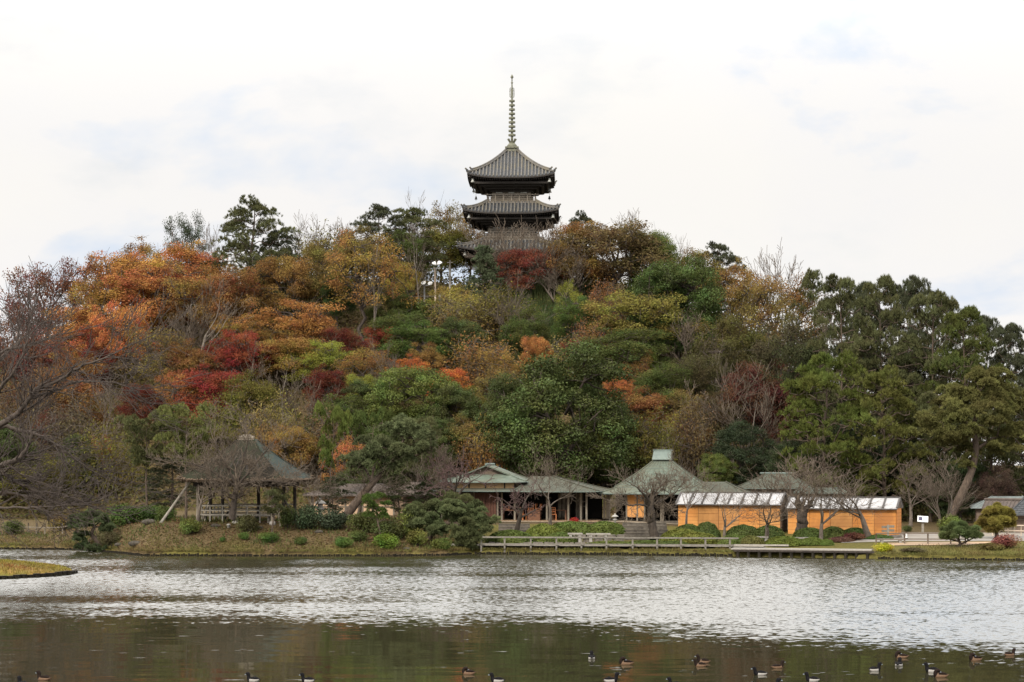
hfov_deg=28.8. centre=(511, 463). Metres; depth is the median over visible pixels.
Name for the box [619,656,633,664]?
duck
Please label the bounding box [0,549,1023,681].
water
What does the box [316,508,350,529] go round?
shrub
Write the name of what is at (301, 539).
shrub
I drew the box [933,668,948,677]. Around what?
duck
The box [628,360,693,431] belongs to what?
broadleaf tree
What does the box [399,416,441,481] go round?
garden pine
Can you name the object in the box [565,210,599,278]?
pine tree
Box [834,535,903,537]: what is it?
stone wall
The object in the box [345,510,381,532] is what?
shrub
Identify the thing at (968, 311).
pine tree
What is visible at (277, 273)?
maple tree
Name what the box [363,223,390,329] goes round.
bare tree
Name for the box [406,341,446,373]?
maple tree
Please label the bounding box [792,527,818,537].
clipped shrub
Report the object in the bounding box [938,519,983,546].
garden pine
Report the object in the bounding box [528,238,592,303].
bare tree
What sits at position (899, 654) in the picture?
duck
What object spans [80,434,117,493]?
sparse tree
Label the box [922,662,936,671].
duck
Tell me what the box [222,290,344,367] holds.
maple tree
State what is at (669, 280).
evergreen tree
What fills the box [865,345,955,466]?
pine tree
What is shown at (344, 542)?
shrub
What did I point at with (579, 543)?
stone wall
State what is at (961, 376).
pine tree
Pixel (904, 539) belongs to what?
path fence
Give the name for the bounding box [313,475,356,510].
garden pine
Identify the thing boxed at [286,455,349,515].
cherry tree
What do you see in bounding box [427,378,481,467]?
evergreen tree
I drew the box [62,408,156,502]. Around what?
thicket
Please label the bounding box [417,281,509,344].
thicket
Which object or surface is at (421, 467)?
cherry tree
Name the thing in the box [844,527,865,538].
clipped shrub
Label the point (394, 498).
garden pine
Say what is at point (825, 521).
cherry tree
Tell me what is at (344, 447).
sparse tree
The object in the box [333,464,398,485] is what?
evergreen tree
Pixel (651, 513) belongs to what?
cherry tree
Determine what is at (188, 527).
shrub
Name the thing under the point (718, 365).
bare tree
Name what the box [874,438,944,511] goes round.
evergreen tree
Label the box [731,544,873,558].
landing stage
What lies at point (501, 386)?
evergreen tree
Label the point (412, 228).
bare tree
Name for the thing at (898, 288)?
pine tree
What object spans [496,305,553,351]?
broadleaf tree
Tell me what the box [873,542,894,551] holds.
shrub
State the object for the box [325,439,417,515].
cherry tree
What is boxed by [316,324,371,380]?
maple tree
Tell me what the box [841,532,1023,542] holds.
path
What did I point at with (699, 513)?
reed shed
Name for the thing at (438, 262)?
floodlight
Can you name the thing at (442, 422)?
evergreen tree
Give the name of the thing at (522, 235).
bare tree
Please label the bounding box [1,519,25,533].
shrub
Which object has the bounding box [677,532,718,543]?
clipped shrub
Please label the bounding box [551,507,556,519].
chair
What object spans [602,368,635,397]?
maple tree
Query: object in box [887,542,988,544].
path
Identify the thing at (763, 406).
bare tree
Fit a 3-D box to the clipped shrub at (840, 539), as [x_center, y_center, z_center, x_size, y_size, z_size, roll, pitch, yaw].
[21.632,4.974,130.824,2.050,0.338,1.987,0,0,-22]
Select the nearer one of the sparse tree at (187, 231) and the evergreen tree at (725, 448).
the evergreen tree at (725, 448)
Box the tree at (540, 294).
[498,270,602,403]
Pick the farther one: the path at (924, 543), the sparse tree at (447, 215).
the sparse tree at (447, 215)
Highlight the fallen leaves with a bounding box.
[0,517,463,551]
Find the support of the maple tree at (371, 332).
on the ground at (330, 543)
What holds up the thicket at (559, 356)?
on the ground at (330, 543)
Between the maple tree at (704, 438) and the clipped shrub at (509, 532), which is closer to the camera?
the clipped shrub at (509, 532)
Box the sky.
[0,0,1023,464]
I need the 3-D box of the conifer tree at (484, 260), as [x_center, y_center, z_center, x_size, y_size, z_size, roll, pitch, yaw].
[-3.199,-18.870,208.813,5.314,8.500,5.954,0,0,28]
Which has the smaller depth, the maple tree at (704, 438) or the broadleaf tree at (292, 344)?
the maple tree at (704, 438)
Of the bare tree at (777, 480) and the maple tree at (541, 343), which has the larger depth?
the maple tree at (541, 343)
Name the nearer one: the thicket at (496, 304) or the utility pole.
the thicket at (496, 304)
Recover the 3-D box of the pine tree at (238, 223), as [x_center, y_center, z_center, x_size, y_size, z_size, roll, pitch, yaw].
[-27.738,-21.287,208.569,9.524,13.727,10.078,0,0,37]
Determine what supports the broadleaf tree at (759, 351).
on the ground at (330, 543)
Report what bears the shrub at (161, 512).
on the ground at (330, 543)
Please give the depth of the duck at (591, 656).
59.96 m
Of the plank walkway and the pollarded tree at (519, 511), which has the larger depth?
the pollarded tree at (519, 511)
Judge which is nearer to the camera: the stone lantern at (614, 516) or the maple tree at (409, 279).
the stone lantern at (614, 516)
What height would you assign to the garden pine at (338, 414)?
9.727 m
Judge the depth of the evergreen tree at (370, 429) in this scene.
166.37 m
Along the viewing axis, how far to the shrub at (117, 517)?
136.04 m
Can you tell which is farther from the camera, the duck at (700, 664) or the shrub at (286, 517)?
the shrub at (286, 517)
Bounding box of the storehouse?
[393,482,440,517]
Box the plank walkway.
[452,543,765,548]
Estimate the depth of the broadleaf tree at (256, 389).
173.81 m
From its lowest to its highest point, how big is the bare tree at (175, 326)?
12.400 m
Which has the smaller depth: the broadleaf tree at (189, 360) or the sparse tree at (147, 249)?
the broadleaf tree at (189, 360)
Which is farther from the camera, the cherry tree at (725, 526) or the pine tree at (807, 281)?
the pine tree at (807, 281)
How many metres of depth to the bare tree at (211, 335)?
189.02 m
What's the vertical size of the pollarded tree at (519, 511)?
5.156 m
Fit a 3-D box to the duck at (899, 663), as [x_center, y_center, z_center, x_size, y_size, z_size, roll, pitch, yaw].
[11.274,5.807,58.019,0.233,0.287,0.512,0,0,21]
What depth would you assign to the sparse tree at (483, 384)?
181.53 m
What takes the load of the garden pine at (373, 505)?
on the ground at (330, 543)
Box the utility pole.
[447,260,452,295]
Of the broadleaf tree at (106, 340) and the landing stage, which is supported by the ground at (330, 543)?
the broadleaf tree at (106, 340)
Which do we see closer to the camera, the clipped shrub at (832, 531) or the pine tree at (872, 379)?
the clipped shrub at (832, 531)
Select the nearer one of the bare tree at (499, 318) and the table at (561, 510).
the table at (561, 510)
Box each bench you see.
[568,533,582,541]
[586,533,610,542]
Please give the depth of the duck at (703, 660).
58.77 m
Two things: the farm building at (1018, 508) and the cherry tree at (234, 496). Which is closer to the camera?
the cherry tree at (234, 496)
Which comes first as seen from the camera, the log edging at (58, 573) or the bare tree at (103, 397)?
the log edging at (58, 573)
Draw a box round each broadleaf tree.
[0,325,70,407]
[0,452,81,513]
[23,351,111,428]
[41,303,122,364]
[65,343,117,404]
[68,247,168,335]
[74,258,207,356]
[87,299,162,384]
[136,239,239,326]
[160,338,216,414]
[182,262,268,336]
[187,422,243,457]
[204,311,269,360]
[217,368,290,431]
[241,316,290,374]
[249,329,327,391]
[259,423,320,492]
[280,238,352,313]
[301,393,374,463]
[319,278,357,330]
[329,223,388,284]
[364,285,422,321]
[366,307,429,350]
[376,229,437,292]
[376,315,451,360]
[421,219,474,282]
[430,413,483,475]
[431,384,501,426]
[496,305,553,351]
[537,217,681,309]
[545,220,617,293]
[549,294,597,338]
[572,326,676,372]
[578,289,711,358]
[586,430,625,487]
[594,425,659,477]
[621,385,676,433]
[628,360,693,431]
[657,386,702,427]
[658,353,724,402]
[676,245,734,311]
[676,390,750,453]
[681,339,757,415]
[689,311,788,381]
[712,358,803,456]
[739,317,828,446]
[768,337,847,444]
[968,461,1019,502]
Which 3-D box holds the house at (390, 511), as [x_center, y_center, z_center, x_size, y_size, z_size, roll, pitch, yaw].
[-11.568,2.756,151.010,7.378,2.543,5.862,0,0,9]
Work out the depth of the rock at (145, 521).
132.80 m
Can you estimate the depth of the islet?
103.93 m
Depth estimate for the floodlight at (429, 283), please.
213.39 m
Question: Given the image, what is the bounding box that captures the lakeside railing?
[480,536,738,551]
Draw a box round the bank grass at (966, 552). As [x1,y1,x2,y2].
[0,533,1023,555]
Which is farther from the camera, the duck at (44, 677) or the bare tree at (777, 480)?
the bare tree at (777, 480)
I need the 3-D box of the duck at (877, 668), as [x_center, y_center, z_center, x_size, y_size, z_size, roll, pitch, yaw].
[10.324,5.805,56.580,0.465,0.293,0.212,0,0,-21]
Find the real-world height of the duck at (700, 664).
0.279 m
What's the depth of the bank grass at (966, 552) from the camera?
127.18 m
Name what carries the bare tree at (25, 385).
on the ground at (330, 543)
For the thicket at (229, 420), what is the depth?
172.33 m
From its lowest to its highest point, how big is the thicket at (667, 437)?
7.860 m
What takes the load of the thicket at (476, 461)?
on the ground at (330, 543)
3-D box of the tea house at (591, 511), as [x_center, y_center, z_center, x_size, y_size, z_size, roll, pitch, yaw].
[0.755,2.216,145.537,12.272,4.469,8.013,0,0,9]
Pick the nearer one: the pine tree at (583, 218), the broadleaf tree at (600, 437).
the broadleaf tree at (600, 437)
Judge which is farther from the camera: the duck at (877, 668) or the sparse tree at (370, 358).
the sparse tree at (370, 358)
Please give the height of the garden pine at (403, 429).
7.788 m
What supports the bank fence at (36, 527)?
on the ground at (330, 543)
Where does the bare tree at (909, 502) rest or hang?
on the ground at (330, 543)
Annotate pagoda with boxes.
[456,75,560,285]
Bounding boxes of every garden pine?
[65,508,116,551]
[113,408,178,504]
[135,457,208,516]
[152,401,218,518]
[259,487,290,531]
[313,399,352,513]
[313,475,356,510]
[336,413,437,515]
[348,406,395,510]
[360,491,391,533]
[378,474,421,520]
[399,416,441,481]
[401,498,501,549]
[411,480,441,512]
[436,489,473,515]
[907,365,1023,516]
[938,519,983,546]
[974,502,1017,537]
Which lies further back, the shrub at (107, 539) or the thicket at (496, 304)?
the thicket at (496, 304)
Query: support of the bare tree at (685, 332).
on the ground at (330, 543)
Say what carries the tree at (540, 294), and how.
on the ground at (330, 543)
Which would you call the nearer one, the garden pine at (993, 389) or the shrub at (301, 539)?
the shrub at (301, 539)
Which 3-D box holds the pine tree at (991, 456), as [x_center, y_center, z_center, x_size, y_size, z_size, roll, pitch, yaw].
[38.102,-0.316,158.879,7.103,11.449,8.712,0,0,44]
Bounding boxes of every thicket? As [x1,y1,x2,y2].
[0,363,65,463]
[15,393,122,490]
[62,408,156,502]
[187,377,268,450]
[229,387,304,458]
[279,394,358,485]
[293,218,371,286]
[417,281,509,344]
[430,322,529,396]
[454,413,521,471]
[459,272,549,342]
[523,325,607,382]
[572,305,618,356]
[579,274,624,332]
[626,403,691,475]
[664,377,726,477]
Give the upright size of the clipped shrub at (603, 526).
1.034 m
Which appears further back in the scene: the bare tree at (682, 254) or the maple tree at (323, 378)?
the bare tree at (682, 254)
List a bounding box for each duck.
[17,676,25,681]
[36,670,50,680]
[245,672,259,681]
[299,673,315,681]
[462,667,474,674]
[489,673,504,681]
[588,650,594,659]
[602,672,620,681]
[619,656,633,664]
[692,658,707,666]
[694,654,710,662]
[751,667,767,674]
[771,660,785,667]
[803,672,819,681]
[869,662,882,670]
[895,651,908,657]
[895,657,902,665]
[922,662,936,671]
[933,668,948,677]
[969,653,981,660]
[1004,648,1015,655]
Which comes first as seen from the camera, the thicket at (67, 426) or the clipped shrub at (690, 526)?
the clipped shrub at (690, 526)
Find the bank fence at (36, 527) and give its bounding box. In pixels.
[11,523,66,533]
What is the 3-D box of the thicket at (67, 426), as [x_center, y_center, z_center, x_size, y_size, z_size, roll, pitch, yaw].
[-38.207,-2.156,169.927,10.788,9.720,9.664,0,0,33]
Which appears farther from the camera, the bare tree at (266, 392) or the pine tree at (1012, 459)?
the bare tree at (266, 392)
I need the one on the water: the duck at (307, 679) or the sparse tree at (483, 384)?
the duck at (307, 679)
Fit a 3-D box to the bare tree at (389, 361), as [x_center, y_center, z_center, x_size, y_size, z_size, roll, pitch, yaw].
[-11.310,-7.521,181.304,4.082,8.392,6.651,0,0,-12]
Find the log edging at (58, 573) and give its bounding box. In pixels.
[0,570,77,578]
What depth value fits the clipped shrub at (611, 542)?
129.96 m
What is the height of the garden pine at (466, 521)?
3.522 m
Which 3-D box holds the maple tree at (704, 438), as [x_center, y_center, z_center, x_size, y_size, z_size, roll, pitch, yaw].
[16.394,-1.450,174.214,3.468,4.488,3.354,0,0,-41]
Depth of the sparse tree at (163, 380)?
180.74 m
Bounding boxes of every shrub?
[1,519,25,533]
[47,514,70,529]
[96,531,121,546]
[103,502,144,525]
[133,504,159,519]
[151,505,177,520]
[177,518,201,534]
[234,513,258,532]
[238,532,249,538]
[258,531,279,542]
[276,503,296,527]
[291,504,322,528]
[293,536,306,544]
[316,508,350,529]
[333,536,352,548]
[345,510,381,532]
[348,529,367,541]
[369,519,406,538]
[372,532,400,548]
[389,298,446,327]
[396,508,420,536]
[405,528,427,545]
[430,538,452,549]
[484,529,537,542]
[524,523,561,541]
[543,532,577,543]
[553,521,592,534]
[586,521,625,535]
[586,540,630,546]
[629,540,663,543]
[659,528,700,542]
[663,541,689,543]
[676,524,697,531]
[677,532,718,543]
[696,521,720,539]
[717,534,744,543]
[726,524,756,535]
[738,535,764,543]
[752,525,784,539]
[765,536,803,545]
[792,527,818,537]
[798,537,825,544]
[818,526,844,538]
[820,539,834,545]
[828,536,855,541]
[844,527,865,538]
[844,532,865,539]
[866,534,893,539]
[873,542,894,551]
[898,547,927,552]
[902,525,912,531]
[936,513,960,529]
[976,543,1005,549]
[991,533,1021,547]
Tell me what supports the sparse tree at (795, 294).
on the ground at (330, 543)
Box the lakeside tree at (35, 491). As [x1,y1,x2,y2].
[0,257,211,551]
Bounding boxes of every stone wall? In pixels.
[489,542,568,543]
[569,542,604,543]
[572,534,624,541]
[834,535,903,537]
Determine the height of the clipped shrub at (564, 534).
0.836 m
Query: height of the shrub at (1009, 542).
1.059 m
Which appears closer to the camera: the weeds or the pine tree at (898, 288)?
the weeds
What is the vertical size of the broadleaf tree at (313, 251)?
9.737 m
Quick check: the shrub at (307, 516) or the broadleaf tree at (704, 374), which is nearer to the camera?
the shrub at (307, 516)
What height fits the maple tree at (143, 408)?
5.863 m
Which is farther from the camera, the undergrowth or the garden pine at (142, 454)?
the undergrowth
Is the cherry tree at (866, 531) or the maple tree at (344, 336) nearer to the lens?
the cherry tree at (866, 531)
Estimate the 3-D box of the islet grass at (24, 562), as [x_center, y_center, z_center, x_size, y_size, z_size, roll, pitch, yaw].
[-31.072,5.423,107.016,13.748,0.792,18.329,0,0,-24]
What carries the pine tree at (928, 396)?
on the ground at (330, 543)
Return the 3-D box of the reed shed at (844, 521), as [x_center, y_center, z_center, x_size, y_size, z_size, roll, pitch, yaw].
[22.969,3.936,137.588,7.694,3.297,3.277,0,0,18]
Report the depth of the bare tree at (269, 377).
177.17 m
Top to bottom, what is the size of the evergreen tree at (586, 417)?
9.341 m
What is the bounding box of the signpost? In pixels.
[882,525,893,535]
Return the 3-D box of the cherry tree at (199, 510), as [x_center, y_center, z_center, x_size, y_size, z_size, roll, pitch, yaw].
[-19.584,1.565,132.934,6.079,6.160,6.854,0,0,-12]
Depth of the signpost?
131.57 m
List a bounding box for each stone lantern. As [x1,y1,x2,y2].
[314,498,325,519]
[611,514,617,522]
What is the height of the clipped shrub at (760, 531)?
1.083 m
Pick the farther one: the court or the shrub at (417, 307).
the shrub at (417, 307)
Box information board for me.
[917,516,927,532]
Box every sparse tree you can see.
[0,258,86,342]
[0,286,59,366]
[50,251,106,322]
[58,263,145,336]
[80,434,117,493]
[108,324,203,405]
[119,235,170,263]
[145,256,252,348]
[149,362,209,431]
[162,209,210,303]
[317,225,423,342]
[318,434,366,481]
[330,342,395,388]
[414,199,471,268]
[423,280,482,318]
[455,211,481,285]
[470,363,530,400]
[484,350,526,383]
[552,275,582,320]
[623,349,655,395]
[659,405,711,456]
[699,268,783,334]
[715,256,767,322]
[722,277,804,343]
[751,271,832,372]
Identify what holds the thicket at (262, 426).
on the ground at (330, 543)
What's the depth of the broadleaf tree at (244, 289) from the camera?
198.16 m
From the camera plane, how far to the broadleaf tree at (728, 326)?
191.01 m
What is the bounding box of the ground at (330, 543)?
[0,279,1023,559]
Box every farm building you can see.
[970,495,1023,521]
[982,498,1022,531]
[1012,497,1023,532]
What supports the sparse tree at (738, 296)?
on the ground at (330, 543)
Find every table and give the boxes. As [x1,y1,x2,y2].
[527,510,541,519]
[552,510,566,519]
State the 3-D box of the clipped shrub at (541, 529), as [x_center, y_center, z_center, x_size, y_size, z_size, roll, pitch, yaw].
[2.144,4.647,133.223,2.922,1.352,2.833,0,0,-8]
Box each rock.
[128,541,139,546]
[141,519,156,524]
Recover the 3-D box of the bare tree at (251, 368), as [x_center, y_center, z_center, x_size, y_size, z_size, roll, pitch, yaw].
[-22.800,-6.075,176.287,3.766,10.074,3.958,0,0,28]
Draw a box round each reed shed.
[675,492,787,533]
[785,496,903,534]
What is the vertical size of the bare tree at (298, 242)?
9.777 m
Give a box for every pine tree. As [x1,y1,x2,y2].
[200,194,304,316]
[244,226,313,309]
[244,247,304,328]
[350,203,412,284]
[379,206,449,292]
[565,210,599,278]
[696,241,753,316]
[773,349,877,494]
[782,267,839,368]
[803,273,882,488]
[812,336,899,481]
[825,281,888,488]
[827,293,891,425]
[835,364,936,497]
[838,274,922,453]
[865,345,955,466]
[866,283,931,492]
[881,274,944,461]
[887,288,981,515]
[893,388,966,521]
[916,305,1011,515]
[919,298,984,474]
[926,348,996,504]
[938,396,1023,495]
[960,315,1019,458]
[969,322,1023,462]
[986,385,1023,494]
[998,331,1023,453]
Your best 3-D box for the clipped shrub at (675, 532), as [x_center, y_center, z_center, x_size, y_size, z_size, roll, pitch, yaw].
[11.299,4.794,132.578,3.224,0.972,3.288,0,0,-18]
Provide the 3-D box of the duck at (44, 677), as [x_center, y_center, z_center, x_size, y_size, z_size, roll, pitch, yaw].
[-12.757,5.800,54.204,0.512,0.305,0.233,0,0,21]
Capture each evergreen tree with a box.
[0,420,38,502]
[55,431,106,497]
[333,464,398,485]
[340,376,383,428]
[356,422,406,474]
[360,448,433,486]
[361,359,467,443]
[406,410,463,474]
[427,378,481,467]
[436,315,488,368]
[470,335,648,483]
[471,373,550,472]
[564,387,639,486]
[620,253,728,362]
[624,224,681,301]
[696,452,739,483]
[697,418,777,484]
[764,438,831,486]
[810,420,896,497]
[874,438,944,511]
[921,458,999,520]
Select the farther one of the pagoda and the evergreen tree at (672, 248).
the pagoda
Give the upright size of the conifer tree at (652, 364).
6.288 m
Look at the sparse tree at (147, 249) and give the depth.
218.97 m
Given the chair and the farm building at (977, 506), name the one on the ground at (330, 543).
the farm building at (977, 506)
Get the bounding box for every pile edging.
[0,547,471,555]
[475,551,732,556]
[878,556,1023,559]
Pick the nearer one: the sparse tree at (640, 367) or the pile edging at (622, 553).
the pile edging at (622, 553)
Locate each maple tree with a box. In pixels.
[32,407,84,454]
[111,383,168,438]
[171,362,270,430]
[192,322,277,382]
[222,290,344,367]
[243,247,317,316]
[274,333,356,381]
[301,359,365,408]
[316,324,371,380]
[345,372,374,406]
[362,322,408,369]
[379,254,424,299]
[383,352,431,399]
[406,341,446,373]
[425,367,473,395]
[492,243,562,293]
[517,332,555,373]
[559,338,580,370]
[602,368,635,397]
[684,429,716,461]
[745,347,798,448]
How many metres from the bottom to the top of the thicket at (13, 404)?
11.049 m
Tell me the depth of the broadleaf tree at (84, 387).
178.11 m
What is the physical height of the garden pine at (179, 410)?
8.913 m
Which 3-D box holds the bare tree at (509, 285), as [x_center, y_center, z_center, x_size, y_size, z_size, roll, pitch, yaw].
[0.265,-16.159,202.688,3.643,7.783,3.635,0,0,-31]
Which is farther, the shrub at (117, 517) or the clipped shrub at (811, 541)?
the shrub at (117, 517)
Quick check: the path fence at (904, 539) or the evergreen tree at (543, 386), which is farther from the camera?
the evergreen tree at (543, 386)
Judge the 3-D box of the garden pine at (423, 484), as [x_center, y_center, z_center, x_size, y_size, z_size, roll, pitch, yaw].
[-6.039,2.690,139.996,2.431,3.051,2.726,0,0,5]
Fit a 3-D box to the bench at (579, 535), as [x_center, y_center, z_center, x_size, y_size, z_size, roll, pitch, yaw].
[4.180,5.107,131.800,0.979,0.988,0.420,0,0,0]
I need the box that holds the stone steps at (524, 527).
[498,523,529,535]
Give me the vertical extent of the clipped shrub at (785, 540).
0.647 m
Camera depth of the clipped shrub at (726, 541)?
129.32 m
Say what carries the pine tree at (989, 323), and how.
on the ground at (330, 543)
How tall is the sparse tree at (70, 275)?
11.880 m
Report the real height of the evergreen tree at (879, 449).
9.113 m
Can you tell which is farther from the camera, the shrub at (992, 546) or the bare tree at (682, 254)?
the bare tree at (682, 254)
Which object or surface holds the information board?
on the ground at (330, 543)
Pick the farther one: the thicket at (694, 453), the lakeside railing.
the thicket at (694, 453)
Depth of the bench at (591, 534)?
131.39 m
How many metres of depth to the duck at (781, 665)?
57.31 m
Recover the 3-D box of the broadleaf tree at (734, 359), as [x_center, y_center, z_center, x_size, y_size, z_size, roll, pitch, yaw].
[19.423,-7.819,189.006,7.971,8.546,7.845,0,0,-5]
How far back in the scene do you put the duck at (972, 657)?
59.43 m
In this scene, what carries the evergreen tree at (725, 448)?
on the ground at (330, 543)
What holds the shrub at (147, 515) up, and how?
on the ground at (330, 543)
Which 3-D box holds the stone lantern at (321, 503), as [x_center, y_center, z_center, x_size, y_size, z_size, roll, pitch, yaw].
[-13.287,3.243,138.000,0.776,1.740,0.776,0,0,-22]
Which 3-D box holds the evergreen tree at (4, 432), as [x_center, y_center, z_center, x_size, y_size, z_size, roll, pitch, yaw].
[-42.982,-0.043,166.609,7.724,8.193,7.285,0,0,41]
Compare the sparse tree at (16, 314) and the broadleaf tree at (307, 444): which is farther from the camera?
the sparse tree at (16, 314)
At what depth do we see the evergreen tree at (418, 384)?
173.44 m
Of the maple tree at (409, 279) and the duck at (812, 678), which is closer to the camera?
the duck at (812, 678)
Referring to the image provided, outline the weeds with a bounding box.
[0,514,454,550]
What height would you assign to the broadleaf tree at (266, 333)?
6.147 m
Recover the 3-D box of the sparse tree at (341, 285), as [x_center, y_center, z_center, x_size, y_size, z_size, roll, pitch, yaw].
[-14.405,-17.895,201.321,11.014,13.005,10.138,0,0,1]
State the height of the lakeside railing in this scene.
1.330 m
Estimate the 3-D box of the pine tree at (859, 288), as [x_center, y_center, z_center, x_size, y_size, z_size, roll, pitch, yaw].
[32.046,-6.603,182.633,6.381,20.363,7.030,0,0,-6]
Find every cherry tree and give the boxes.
[142,402,325,520]
[172,444,246,529]
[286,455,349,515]
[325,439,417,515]
[398,455,461,499]
[510,439,593,524]
[585,447,705,539]
[657,455,720,523]
[695,477,781,536]
[725,467,815,540]
[764,438,884,537]
[784,457,893,539]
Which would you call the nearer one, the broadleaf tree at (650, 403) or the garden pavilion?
the garden pavilion
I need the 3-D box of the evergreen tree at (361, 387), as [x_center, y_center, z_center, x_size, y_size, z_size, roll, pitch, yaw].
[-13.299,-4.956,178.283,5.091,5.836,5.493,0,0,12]
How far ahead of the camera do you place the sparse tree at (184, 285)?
199.31 m
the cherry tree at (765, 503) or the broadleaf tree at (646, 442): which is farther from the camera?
the broadleaf tree at (646, 442)
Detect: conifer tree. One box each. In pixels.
[456,244,511,305]
[647,352,658,390]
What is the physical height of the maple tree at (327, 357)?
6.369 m
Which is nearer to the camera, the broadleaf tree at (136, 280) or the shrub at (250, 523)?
the shrub at (250, 523)
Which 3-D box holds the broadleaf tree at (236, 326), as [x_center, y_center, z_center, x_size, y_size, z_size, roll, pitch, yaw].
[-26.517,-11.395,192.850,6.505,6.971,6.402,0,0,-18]
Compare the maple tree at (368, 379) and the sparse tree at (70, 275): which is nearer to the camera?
the maple tree at (368, 379)
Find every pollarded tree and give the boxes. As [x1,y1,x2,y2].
[417,438,499,499]
[489,475,547,538]
[790,479,823,533]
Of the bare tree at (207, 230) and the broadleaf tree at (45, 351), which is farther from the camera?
the bare tree at (207, 230)
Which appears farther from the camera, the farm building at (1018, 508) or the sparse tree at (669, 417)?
the sparse tree at (669, 417)
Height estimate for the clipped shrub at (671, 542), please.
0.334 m
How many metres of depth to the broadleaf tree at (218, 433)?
167.96 m
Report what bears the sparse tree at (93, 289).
on the ground at (330, 543)
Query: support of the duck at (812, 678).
on the water
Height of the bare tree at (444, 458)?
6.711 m
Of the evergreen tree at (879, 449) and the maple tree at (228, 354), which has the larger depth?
the maple tree at (228, 354)
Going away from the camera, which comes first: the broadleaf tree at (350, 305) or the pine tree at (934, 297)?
the pine tree at (934, 297)
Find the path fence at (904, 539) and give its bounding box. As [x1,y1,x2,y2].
[875,533,965,543]
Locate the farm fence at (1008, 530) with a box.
[992,525,1023,535]
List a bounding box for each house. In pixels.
[302,483,402,514]
[434,463,609,521]
[598,450,750,522]
[738,472,846,524]
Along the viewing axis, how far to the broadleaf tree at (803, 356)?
177.00 m
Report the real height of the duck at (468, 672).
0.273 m
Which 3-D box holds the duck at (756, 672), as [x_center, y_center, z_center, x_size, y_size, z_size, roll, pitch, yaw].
[6.902,5.810,55.511,0.486,0.278,0.221,0,0,0]
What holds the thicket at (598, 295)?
on the ground at (330, 543)
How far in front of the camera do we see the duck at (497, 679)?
53.70 m
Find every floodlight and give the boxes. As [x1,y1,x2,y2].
[421,281,431,300]
[432,261,441,300]
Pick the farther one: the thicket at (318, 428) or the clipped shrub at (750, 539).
the thicket at (318, 428)
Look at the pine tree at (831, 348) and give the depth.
174.46 m
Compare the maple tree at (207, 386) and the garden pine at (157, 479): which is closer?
the garden pine at (157, 479)
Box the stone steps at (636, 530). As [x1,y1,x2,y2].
[622,523,667,539]
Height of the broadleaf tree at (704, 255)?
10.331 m
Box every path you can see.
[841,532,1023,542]
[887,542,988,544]
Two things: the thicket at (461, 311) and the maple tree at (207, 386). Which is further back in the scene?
the thicket at (461, 311)
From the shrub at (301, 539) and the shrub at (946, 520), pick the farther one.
the shrub at (946, 520)
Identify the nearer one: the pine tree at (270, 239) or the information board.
the information board
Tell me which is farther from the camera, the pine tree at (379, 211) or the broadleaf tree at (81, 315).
the pine tree at (379, 211)
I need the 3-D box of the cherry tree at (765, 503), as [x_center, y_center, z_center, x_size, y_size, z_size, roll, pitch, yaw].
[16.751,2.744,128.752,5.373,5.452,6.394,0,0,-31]
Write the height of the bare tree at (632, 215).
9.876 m
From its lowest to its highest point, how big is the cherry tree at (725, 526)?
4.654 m
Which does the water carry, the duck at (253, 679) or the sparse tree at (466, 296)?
the duck at (253, 679)
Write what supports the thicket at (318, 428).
on the ground at (330, 543)
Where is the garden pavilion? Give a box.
[160,434,314,528]
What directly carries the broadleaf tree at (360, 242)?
on the ground at (330, 543)
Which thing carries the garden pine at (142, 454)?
on the ground at (330, 543)
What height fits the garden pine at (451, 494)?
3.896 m
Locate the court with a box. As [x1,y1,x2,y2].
[502,519,677,523]
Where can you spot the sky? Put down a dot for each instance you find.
(871, 138)
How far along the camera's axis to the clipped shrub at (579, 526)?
135.37 m
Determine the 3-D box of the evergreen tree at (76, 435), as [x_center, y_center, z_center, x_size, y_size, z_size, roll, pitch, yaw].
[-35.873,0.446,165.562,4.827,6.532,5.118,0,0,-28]
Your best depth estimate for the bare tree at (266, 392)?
174.43 m
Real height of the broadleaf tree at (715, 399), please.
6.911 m
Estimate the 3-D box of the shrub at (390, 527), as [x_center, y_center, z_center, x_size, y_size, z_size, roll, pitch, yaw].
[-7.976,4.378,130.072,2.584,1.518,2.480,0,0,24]
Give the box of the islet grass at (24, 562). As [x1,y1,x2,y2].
[0,558,71,574]
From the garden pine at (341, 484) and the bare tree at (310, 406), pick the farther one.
the bare tree at (310, 406)
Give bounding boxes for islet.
[0,561,70,575]
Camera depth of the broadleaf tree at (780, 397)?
174.41 m
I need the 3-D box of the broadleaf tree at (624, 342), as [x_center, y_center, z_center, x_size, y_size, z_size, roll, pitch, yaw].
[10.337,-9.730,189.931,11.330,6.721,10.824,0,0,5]
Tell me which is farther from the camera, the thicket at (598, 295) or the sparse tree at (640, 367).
the thicket at (598, 295)
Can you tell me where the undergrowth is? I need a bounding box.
[0,269,1023,521]
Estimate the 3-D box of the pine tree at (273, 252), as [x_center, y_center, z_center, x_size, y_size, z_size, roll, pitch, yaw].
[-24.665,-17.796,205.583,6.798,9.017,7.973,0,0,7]
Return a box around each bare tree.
[17,364,66,417]
[47,372,129,445]
[131,273,232,397]
[172,278,253,400]
[188,223,229,299]
[226,338,267,408]
[245,361,281,430]
[263,355,314,425]
[276,370,339,427]
[293,213,337,274]
[309,218,354,248]
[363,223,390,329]
[366,335,407,419]
[394,227,433,301]
[401,186,427,251]
[423,429,462,486]
[454,215,518,300]
[464,211,551,294]
[486,293,558,350]
[498,266,534,316]
[518,218,576,293]
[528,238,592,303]
[611,208,647,292]
[658,310,737,364]
[674,236,693,310]
[683,358,799,468]
[701,333,732,395]
[731,447,831,495]
[740,238,802,331]
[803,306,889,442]
[890,456,952,526]
[897,451,979,530]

